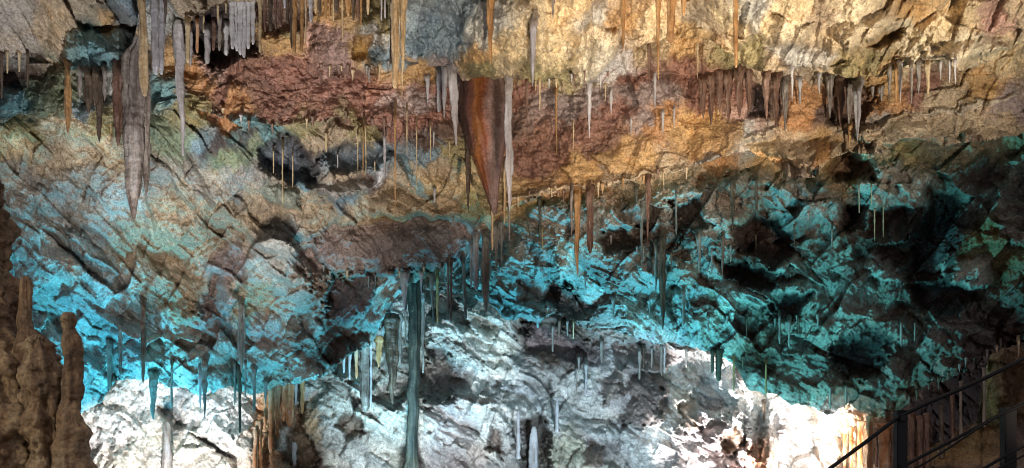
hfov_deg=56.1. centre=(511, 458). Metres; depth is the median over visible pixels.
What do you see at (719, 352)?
stalactite
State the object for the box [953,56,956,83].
stalactite
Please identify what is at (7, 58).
stalactite
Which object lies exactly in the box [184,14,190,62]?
stalactite
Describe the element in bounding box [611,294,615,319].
stalactite
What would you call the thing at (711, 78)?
stalactite
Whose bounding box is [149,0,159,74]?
stalactite
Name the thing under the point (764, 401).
stalactite
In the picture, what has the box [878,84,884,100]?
stalactite
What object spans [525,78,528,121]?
stalactite
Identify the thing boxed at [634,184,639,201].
stalactite
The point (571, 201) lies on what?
stalactite
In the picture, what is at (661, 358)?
stalactite
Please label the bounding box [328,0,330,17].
stalactite
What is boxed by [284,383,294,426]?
flowstone run
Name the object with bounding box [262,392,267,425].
flowstone run
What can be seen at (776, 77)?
stalactite
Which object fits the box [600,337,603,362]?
stalactite
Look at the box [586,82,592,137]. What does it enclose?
stalactite
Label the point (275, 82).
red rock ledge wall
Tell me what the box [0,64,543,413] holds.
grey cave ceiling
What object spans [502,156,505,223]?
stalactite
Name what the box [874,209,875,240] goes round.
stalactite
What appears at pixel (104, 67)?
stalactite
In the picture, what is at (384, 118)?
stalactite
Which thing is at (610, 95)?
stalactite
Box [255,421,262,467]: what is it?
flowstone run
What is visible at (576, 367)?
stalactite
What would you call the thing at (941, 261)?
chamber ceiling
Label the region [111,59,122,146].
stalactite
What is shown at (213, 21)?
stalactite
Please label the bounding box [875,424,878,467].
stone column
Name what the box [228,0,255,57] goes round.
drapery
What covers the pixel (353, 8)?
stalactite
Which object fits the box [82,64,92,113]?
stalactite
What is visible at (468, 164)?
stalactite
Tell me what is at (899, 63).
stalactite
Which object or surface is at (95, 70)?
stalactite
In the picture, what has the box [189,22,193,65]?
stalactite
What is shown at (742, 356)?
stalactite
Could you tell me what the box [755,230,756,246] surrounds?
stalactite
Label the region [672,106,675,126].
stalactite
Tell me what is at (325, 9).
stalactite
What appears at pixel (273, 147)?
soda straw
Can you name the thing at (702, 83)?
stalactite
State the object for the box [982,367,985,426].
stone column
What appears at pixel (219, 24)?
stalactite
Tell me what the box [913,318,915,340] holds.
stalactite
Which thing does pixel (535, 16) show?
stalactite
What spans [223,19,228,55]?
stalactite
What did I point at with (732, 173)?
stalactite
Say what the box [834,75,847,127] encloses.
stalactite
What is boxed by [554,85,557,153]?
stalactite
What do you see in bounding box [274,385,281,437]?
flowstone run
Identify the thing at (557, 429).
stalagmite
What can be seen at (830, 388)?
stalactite
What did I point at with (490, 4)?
stalactite
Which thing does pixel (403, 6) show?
stalactite
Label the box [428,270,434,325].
stalactite
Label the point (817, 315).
stalactite
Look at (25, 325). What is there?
stalagmite
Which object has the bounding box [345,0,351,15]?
stalactite
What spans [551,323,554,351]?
stalactite
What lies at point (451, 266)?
stalactite
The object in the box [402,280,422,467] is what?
stone column
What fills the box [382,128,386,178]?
soda straw
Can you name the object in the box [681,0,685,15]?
stalactite
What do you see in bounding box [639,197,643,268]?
stalactite
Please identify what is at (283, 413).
flowstone run
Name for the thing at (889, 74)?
stalactite
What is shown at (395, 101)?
soda straw
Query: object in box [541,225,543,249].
stalactite
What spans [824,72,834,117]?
stalactite
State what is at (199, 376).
stalactite
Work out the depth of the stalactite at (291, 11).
10.08 m
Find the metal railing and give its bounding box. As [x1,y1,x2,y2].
[828,356,1023,467]
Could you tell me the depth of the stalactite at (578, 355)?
18.08 m
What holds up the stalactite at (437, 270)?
hanging from the chamber ceiling at (941, 261)
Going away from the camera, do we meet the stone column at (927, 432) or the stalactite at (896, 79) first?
the stone column at (927, 432)
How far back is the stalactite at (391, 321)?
16.77 m
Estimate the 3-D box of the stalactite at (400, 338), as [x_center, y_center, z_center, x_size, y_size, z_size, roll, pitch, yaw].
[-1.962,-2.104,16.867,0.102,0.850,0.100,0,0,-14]
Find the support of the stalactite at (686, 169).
hanging from the red rock ledge wall at (275, 82)
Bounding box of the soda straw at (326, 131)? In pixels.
[324,129,328,151]
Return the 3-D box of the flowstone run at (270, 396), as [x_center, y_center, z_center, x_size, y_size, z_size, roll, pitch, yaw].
[-4.465,-0.711,17.794,0.146,1.247,0.119,0,0,35]
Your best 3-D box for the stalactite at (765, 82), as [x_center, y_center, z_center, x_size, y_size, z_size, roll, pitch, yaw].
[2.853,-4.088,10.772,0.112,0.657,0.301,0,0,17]
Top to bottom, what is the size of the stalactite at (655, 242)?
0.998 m
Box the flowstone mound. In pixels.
[0,156,92,467]
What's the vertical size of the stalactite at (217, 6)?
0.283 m
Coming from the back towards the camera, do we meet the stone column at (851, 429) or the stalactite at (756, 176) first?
the stone column at (851, 429)
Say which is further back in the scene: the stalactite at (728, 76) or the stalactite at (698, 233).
the stalactite at (698, 233)
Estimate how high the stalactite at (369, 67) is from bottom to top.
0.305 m
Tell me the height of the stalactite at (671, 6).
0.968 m
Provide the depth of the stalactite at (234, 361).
16.09 m
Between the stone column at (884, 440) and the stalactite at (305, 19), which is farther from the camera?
the stalactite at (305, 19)
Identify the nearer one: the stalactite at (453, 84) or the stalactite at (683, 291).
the stalactite at (453, 84)
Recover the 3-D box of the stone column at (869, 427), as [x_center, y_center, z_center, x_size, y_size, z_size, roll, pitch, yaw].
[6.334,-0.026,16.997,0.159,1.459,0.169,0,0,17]
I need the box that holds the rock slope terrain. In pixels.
[908,342,1023,467]
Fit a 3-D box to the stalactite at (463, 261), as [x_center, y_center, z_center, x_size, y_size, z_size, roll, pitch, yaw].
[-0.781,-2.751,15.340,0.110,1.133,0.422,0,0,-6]
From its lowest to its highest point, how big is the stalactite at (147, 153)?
2.184 m
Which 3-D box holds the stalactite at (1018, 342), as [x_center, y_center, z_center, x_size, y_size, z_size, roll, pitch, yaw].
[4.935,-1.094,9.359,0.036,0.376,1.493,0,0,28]
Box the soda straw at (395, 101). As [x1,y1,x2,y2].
[394,97,396,208]
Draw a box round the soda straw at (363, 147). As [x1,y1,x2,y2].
[362,119,364,176]
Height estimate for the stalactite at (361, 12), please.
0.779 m
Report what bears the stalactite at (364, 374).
hanging from the grey cave ceiling at (204, 240)
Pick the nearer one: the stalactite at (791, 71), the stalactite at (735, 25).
the stalactite at (735, 25)
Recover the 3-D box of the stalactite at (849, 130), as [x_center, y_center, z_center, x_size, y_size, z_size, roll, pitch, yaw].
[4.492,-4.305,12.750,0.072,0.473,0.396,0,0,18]
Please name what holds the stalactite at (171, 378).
hanging from the grey cave ceiling at (204, 240)
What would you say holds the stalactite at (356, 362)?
hanging from the grey cave ceiling at (204, 240)
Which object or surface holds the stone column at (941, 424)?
on the rock slope terrain
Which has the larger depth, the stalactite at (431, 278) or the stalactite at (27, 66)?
the stalactite at (431, 278)
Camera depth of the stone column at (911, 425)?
9.38 m
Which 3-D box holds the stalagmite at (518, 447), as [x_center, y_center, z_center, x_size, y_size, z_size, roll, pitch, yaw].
[0.111,-0.418,17.218,0.100,0.886,0.094,0,0,0]
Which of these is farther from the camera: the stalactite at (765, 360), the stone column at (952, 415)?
the stalactite at (765, 360)
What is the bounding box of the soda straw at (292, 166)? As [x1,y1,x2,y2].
[292,147,293,186]
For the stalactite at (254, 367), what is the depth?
15.78 m
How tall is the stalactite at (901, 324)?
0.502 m
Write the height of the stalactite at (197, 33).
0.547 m
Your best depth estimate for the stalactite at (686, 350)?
17.85 m
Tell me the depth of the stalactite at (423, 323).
16.86 m
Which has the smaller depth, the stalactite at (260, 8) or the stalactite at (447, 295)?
the stalactite at (260, 8)
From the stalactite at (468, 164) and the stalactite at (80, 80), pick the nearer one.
the stalactite at (80, 80)
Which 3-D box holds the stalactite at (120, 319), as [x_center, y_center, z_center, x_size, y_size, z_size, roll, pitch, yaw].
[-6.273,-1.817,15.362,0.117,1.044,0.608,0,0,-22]
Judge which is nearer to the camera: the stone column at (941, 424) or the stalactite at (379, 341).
the stone column at (941, 424)
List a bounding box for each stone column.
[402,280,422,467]
[842,434,846,467]
[848,426,854,467]
[854,421,865,467]
[865,415,874,467]
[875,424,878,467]
[876,423,892,467]
[890,427,892,467]
[908,413,915,467]
[916,415,924,467]
[923,413,930,467]
[938,405,944,459]
[949,394,954,444]
[959,381,962,438]
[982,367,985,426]
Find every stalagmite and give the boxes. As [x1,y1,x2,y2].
[12,275,35,467]
[16,334,90,467]
[50,312,97,467]
[161,421,172,467]
[515,410,520,459]
[528,426,538,467]
[554,397,559,432]
[773,437,778,467]
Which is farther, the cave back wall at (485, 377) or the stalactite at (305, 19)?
the cave back wall at (485, 377)
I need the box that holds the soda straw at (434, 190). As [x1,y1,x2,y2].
[433,186,436,202]
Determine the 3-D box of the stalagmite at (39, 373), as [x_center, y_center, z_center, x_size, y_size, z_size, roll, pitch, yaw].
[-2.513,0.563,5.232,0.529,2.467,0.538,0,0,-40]
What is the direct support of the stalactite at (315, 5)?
hanging from the cave ceiling at (844, 38)
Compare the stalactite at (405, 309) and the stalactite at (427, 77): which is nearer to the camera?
the stalactite at (427, 77)
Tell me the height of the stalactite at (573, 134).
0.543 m
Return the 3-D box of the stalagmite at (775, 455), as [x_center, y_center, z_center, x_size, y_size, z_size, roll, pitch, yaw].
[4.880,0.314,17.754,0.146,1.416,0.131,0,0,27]
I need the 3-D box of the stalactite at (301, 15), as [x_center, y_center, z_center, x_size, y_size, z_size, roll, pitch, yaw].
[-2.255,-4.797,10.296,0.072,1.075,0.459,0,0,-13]
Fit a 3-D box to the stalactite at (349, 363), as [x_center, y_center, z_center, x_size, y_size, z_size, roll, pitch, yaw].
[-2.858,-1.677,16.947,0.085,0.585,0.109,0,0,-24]
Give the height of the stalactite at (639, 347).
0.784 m
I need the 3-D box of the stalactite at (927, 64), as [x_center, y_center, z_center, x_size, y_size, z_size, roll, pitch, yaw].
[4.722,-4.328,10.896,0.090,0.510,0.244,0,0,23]
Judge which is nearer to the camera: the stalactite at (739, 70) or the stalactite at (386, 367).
the stalactite at (739, 70)
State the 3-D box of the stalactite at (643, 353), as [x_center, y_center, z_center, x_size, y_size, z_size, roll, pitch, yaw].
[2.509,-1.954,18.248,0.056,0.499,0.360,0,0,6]
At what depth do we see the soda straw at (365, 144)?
13.22 m
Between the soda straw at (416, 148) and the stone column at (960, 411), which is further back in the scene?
the soda straw at (416, 148)
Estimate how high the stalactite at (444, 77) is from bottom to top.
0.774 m
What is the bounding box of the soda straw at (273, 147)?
[272,146,274,172]
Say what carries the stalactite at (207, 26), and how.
hanging from the red rock ledge wall at (275, 82)
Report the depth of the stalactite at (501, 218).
14.56 m
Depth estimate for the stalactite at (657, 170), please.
12.36 m
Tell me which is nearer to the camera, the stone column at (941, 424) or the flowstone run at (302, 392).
the stone column at (941, 424)
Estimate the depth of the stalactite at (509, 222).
12.33 m
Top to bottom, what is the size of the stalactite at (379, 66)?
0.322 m
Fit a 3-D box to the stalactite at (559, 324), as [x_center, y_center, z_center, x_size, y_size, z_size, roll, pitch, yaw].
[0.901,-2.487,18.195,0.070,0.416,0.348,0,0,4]
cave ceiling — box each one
[0,0,1023,85]
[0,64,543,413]
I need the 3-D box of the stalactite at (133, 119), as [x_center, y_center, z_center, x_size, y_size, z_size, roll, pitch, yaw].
[-4.188,-3.650,10.626,0.277,2.025,0.271,0,0,38]
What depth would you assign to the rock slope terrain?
8.98 m
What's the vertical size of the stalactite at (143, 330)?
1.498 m
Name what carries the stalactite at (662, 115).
attached to the red rock ledge wall at (275, 82)
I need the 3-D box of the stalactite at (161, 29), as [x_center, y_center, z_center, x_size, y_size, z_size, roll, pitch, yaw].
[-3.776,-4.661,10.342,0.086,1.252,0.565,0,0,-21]
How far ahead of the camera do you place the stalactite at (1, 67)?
10.40 m
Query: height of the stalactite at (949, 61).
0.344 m
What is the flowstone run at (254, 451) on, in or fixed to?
attached to the cave back wall at (485, 377)
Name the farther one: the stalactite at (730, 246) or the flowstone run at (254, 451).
the flowstone run at (254, 451)
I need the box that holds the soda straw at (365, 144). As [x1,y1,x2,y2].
[365,125,366,171]
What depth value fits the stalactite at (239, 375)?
16.00 m
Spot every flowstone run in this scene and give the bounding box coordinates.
[252,429,257,467]
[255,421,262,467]
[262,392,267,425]
[267,388,273,452]
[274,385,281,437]
[280,386,285,420]
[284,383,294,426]
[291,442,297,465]
[294,384,297,404]
[300,381,304,413]
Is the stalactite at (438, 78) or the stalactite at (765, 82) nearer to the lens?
the stalactite at (765, 82)
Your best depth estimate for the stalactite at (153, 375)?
15.91 m
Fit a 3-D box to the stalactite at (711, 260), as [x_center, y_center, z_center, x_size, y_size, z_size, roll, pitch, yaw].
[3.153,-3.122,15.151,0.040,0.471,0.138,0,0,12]
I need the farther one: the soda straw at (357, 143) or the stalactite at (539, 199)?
the stalactite at (539, 199)
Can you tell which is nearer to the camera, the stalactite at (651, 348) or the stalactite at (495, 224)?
the stalactite at (495, 224)
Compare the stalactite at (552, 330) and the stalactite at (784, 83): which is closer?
the stalactite at (784, 83)
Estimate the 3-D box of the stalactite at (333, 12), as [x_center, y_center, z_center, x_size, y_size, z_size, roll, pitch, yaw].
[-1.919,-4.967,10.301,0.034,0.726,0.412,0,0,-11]
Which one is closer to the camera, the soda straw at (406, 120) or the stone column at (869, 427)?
the soda straw at (406, 120)
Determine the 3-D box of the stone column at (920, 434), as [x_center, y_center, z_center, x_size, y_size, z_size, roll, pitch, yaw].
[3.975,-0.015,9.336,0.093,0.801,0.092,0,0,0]
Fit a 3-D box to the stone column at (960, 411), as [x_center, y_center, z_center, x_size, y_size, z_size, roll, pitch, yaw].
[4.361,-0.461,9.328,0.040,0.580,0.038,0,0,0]
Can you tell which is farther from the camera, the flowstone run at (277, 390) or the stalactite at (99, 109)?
the flowstone run at (277, 390)
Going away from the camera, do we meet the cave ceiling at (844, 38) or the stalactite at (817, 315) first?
the cave ceiling at (844, 38)
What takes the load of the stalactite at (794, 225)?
hanging from the chamber ceiling at (941, 261)
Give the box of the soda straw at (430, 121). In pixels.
[429,118,431,159]
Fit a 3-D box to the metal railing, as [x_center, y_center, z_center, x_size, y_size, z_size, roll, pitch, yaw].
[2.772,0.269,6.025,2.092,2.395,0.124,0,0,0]
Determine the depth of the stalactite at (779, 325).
16.18 m
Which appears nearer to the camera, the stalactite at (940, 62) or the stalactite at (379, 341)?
the stalactite at (940, 62)
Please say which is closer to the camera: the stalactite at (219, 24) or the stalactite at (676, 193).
the stalactite at (219, 24)
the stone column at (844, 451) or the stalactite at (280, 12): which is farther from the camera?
the stone column at (844, 451)
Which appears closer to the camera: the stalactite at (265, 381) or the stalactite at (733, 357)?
the stalactite at (265, 381)
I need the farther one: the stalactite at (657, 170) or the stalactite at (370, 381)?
the stalactite at (370, 381)
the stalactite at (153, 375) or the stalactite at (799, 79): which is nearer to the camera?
the stalactite at (799, 79)
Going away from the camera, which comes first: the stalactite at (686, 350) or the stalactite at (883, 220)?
the stalactite at (883, 220)
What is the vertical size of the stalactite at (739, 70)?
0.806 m
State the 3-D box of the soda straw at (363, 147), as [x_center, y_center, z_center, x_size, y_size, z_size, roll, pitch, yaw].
[-1.910,-3.982,12.342,0.034,0.973,0.683,0,0,-9]
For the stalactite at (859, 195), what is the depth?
14.68 m
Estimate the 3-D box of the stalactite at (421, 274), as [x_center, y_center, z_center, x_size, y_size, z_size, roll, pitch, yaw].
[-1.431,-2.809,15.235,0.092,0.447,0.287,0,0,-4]
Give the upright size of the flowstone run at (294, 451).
0.649 m
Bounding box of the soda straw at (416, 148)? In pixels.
[416,116,417,185]
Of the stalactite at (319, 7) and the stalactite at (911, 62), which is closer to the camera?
the stalactite at (319, 7)
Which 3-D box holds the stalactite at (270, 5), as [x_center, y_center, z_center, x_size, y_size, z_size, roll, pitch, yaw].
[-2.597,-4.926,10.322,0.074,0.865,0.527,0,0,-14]
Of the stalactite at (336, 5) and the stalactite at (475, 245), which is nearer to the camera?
the stalactite at (336, 5)
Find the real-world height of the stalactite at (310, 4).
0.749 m
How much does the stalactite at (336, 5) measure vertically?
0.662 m
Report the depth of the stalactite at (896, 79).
11.01 m
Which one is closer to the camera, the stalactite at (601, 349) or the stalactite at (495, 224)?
the stalactite at (495, 224)
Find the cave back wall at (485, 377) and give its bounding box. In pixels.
[81,289,1023,467]
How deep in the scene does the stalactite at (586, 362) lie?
17.96 m
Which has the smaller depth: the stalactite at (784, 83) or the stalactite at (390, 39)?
the stalactite at (390, 39)
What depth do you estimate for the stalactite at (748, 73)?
12.37 m
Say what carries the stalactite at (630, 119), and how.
hanging from the red rock ledge wall at (275, 82)
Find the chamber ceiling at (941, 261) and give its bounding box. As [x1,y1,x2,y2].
[423,133,1023,418]
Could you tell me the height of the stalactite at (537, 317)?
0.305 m
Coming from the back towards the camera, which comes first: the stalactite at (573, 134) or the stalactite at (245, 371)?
the stalactite at (245, 371)
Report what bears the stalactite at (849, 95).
hanging from the red rock ledge wall at (275, 82)
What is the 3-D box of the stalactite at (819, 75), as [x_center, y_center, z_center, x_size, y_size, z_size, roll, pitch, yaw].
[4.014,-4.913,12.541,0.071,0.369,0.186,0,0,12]
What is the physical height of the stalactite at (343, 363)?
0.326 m
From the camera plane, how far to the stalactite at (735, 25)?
9.26 m
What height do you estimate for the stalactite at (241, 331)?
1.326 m
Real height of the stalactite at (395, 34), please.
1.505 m
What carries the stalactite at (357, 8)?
hanging from the cave ceiling at (844, 38)
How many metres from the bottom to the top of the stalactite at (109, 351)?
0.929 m
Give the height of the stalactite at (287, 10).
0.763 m
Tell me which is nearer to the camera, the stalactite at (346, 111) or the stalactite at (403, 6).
the stalactite at (403, 6)
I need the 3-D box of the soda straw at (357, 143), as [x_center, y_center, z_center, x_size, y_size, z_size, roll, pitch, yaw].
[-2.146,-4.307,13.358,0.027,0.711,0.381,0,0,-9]
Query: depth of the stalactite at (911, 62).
10.77 m
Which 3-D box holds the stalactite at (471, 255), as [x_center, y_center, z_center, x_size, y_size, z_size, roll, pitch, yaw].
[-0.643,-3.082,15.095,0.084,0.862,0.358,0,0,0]
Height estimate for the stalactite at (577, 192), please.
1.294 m
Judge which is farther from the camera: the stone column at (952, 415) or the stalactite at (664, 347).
the stalactite at (664, 347)
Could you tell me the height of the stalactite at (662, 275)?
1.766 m
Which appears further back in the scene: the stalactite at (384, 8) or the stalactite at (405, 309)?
the stalactite at (405, 309)
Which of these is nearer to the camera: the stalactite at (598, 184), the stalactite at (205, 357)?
the stalactite at (598, 184)
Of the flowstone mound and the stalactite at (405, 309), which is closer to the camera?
the flowstone mound
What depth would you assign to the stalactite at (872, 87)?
12.68 m
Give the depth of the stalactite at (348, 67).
12.07 m
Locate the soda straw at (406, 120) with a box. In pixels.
[406,102,407,139]
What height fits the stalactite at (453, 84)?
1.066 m
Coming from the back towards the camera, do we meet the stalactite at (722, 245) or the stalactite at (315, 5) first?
the stalactite at (722, 245)
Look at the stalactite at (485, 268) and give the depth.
14.65 m
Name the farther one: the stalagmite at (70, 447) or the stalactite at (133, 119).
the stalactite at (133, 119)
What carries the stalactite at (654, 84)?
attached to the red rock ledge wall at (275, 82)
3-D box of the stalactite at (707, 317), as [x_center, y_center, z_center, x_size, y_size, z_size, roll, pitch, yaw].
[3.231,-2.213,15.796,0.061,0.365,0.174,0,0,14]
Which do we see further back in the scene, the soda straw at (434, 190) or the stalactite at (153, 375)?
the stalactite at (153, 375)
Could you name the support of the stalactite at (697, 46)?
attached to the red rock ledge wall at (275, 82)
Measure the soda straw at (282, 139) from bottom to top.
1.194 m
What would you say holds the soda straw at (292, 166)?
hanging from the grey cave ceiling at (204, 240)
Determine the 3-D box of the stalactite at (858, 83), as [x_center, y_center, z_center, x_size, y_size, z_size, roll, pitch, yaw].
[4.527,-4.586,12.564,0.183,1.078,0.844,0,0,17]
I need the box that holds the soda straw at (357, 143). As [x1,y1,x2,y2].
[357,129,358,162]
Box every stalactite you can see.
[0,51,3,98]
[6,50,8,72]
[17,51,21,71]
[26,49,28,87]
[63,58,72,131]
[77,64,82,97]
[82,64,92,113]
[91,65,99,105]
[96,67,102,142]
[101,64,107,100]
[105,338,112,388]
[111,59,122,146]
[116,315,123,375]
[120,35,148,219]
[137,0,148,96]
[139,295,146,382]
[142,51,151,196]
[147,370,159,419]
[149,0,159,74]
[158,0,164,74]
[163,0,166,24]
[170,358,173,407]
[172,19,185,155]
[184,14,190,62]
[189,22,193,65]
[195,17,198,52]
[197,364,201,408]
[201,353,209,417]
[202,21,211,63]
[210,17,216,50]
[216,4,219,19]
[216,12,222,50]
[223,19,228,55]
[232,359,236,404]
[236,364,241,432]
[237,296,245,372]
[244,360,246,396]
[250,364,257,411]
[258,0,262,51]
[263,0,266,31]
[263,378,267,404]
[268,0,272,30]
[274,0,277,28]
[278,0,282,26]
[286,0,289,23]
[289,0,292,48]
[292,0,297,54]
[299,0,304,52]
[305,0,306,44]
[308,0,312,21]
[314,0,317,12]
[318,0,321,15]
[323,0,327,19]
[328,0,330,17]
[332,0,334,20]
[334,0,338,13]
[341,0,343,41]
[342,358,345,372]
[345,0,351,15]
[345,109,347,124]
[346,63,349,74]
[348,354,351,379]
[352,0,355,20]
[354,350,357,378]
[356,0,359,19]
[359,348,369,411]
[360,0,361,25]
[366,0,369,14]
[368,65,370,82]
[369,343,372,410]
[374,336,383,367]
[378,61,381,77]
[383,116,385,135]
[383,313,400,403]
[384,0,385,17]
[384,333,387,372]
[389,0,391,63]
[390,0,399,88]
[398,314,402,361]
[400,0,407,94]
[400,270,409,308]
[404,304,406,345]
[419,269,424,293]
[420,293,424,372]
[424,73,430,103]
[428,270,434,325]
[435,66,441,111]
[435,268,439,322]
[441,66,447,117]
[446,259,448,313]
[447,63,458,145]
[450,257,452,321]
[459,77,505,214]
[460,255,466,319]
[465,141,470,211]
[469,239,472,287]
[472,231,480,290]
[480,229,491,312]
[486,0,494,64]
[491,211,493,250]
[493,219,498,271]
[499,214,503,263]
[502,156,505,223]
[504,75,513,211]
[507,205,510,239]
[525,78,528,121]
[530,9,539,86]
[536,312,539,327]
[537,196,541,241]
[538,78,540,110]
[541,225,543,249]
[551,0,554,16]
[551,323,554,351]
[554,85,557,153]
[558,317,560,336]
[566,319,568,335]
[570,182,573,241]
[572,120,573,153]
[573,183,581,274]
[575,363,577,391]
[576,353,580,372]
[583,357,588,393]
[585,180,594,252]
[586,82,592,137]
[596,180,599,196]
[600,182,604,193]
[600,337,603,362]
[609,87,612,112]
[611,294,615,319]
[620,0,626,49]
[629,118,632,132]
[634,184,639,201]
[637,344,641,379]
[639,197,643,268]
[643,344,644,367]
[645,170,651,241]
[647,43,650,85]
[650,346,652,367]
[653,72,656,106]
[653,238,658,294]
[655,0,661,79]
[656,166,659,178]
[659,228,666,329]
[659,344,662,375]
[661,108,664,133]
[663,344,665,372]
[666,0,676,42]
[669,249,672,269]
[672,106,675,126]
[674,186,677,233]
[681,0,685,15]
[681,286,685,325]
[684,346,687,367]
[685,166,687,179]
[695,75,707,119]
[695,228,702,272]
[696,41,698,78]
[704,72,715,124]
[706,314,709,331]
[710,348,715,372]
[711,248,712,274]
[714,69,723,113]
[715,346,724,380]
[721,232,724,276]
[723,69,733,121]
[729,170,735,229]
[729,242,731,261]
[732,355,735,391]
[733,0,738,67]
[733,63,745,117]
[741,354,744,366]
[744,68,752,113]
[754,173,758,212]
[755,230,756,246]
[761,70,770,119]
[762,399,766,420]
[764,359,767,396]
[771,71,783,128]
[778,309,780,343]
[780,74,790,130]
[787,314,791,346]
[790,65,793,96]
[793,224,795,246]
[796,76,803,103]
[816,311,819,325]
[817,72,821,93]
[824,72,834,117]
[828,382,831,408]
[831,226,832,245]
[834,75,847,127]
[844,382,847,404]
[845,79,852,123]
[847,120,852,147]
[850,76,864,140]
[858,182,859,212]
[870,85,874,96]
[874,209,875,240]
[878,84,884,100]
[882,205,883,236]
[887,63,891,99]
[893,63,897,101]
[895,59,903,101]
[899,318,902,345]
[908,59,913,103]
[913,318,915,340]
[915,57,922,94]
[924,60,931,95]
[938,60,942,78]
[947,58,951,83]
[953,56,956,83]
[1016,335,1019,357]
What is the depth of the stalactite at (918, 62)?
10.81 m
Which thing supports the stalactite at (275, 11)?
hanging from the cave ceiling at (844, 38)
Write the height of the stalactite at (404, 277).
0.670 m
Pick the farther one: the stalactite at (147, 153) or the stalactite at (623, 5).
the stalactite at (147, 153)
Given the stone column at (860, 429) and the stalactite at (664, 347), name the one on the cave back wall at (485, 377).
the stone column at (860, 429)
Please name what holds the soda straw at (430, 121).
attached to the red rock ledge wall at (275, 82)
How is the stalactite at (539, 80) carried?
hanging from the cave ceiling at (844, 38)
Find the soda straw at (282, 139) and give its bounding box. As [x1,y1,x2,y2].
[281,137,283,202]
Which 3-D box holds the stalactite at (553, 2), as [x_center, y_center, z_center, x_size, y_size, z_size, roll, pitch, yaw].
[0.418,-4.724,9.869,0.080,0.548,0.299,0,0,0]
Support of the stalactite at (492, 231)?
hanging from the red rock ledge wall at (275, 82)
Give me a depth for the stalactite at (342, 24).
10.06 m
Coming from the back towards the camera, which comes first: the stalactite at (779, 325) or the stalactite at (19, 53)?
the stalactite at (779, 325)
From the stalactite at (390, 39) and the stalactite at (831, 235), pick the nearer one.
the stalactite at (390, 39)
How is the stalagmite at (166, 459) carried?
on the cave back wall at (485, 377)
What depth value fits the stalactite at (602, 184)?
12.41 m
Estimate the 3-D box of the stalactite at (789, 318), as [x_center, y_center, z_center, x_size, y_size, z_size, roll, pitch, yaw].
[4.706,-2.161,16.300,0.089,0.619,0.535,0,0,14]
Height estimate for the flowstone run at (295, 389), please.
0.533 m
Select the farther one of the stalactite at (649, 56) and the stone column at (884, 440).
the stalactite at (649, 56)
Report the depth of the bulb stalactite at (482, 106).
11.91 m
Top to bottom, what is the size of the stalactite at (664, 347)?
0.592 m
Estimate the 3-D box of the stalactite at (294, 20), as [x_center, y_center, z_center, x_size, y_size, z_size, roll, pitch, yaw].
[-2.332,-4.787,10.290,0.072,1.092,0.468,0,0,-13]
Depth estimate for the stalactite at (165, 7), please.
10.04 m
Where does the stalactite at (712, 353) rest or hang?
hanging from the chamber ceiling at (941, 261)
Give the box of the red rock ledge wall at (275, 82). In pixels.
[0,0,1023,216]
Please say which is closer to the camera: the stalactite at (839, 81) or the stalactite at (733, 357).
the stalactite at (839, 81)
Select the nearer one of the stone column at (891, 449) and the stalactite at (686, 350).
the stone column at (891, 449)
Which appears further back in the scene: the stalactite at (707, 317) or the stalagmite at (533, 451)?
the stalagmite at (533, 451)
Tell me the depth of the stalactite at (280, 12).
10.08 m
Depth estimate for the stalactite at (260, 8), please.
10.05 m
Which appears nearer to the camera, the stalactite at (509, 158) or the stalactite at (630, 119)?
the stalactite at (509, 158)
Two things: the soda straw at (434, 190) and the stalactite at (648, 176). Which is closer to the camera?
the stalactite at (648, 176)
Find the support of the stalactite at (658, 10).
hanging from the cave ceiling at (844, 38)
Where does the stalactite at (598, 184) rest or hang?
hanging from the red rock ledge wall at (275, 82)
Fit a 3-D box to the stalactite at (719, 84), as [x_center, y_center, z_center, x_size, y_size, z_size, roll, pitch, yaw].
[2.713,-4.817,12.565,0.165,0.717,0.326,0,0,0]
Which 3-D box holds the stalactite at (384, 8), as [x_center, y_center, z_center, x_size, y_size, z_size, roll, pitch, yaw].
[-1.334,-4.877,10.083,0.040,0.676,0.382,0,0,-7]
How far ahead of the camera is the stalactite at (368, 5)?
9.97 m
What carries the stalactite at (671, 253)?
hanging from the chamber ceiling at (941, 261)
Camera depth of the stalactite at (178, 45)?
12.54 m
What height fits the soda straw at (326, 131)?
0.489 m
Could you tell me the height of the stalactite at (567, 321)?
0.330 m
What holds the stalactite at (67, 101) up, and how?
hanging from the cave ceiling at (844, 38)
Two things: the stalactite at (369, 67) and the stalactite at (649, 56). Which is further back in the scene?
the stalactite at (649, 56)
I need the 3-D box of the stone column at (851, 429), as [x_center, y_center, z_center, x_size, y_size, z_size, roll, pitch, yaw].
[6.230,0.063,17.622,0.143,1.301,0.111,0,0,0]
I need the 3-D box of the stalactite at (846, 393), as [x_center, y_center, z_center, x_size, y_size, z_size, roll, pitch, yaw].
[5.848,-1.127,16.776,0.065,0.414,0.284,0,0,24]
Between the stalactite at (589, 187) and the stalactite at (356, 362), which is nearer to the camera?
the stalactite at (589, 187)
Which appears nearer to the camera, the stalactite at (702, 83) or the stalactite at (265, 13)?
the stalactite at (265, 13)
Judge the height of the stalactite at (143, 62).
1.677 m

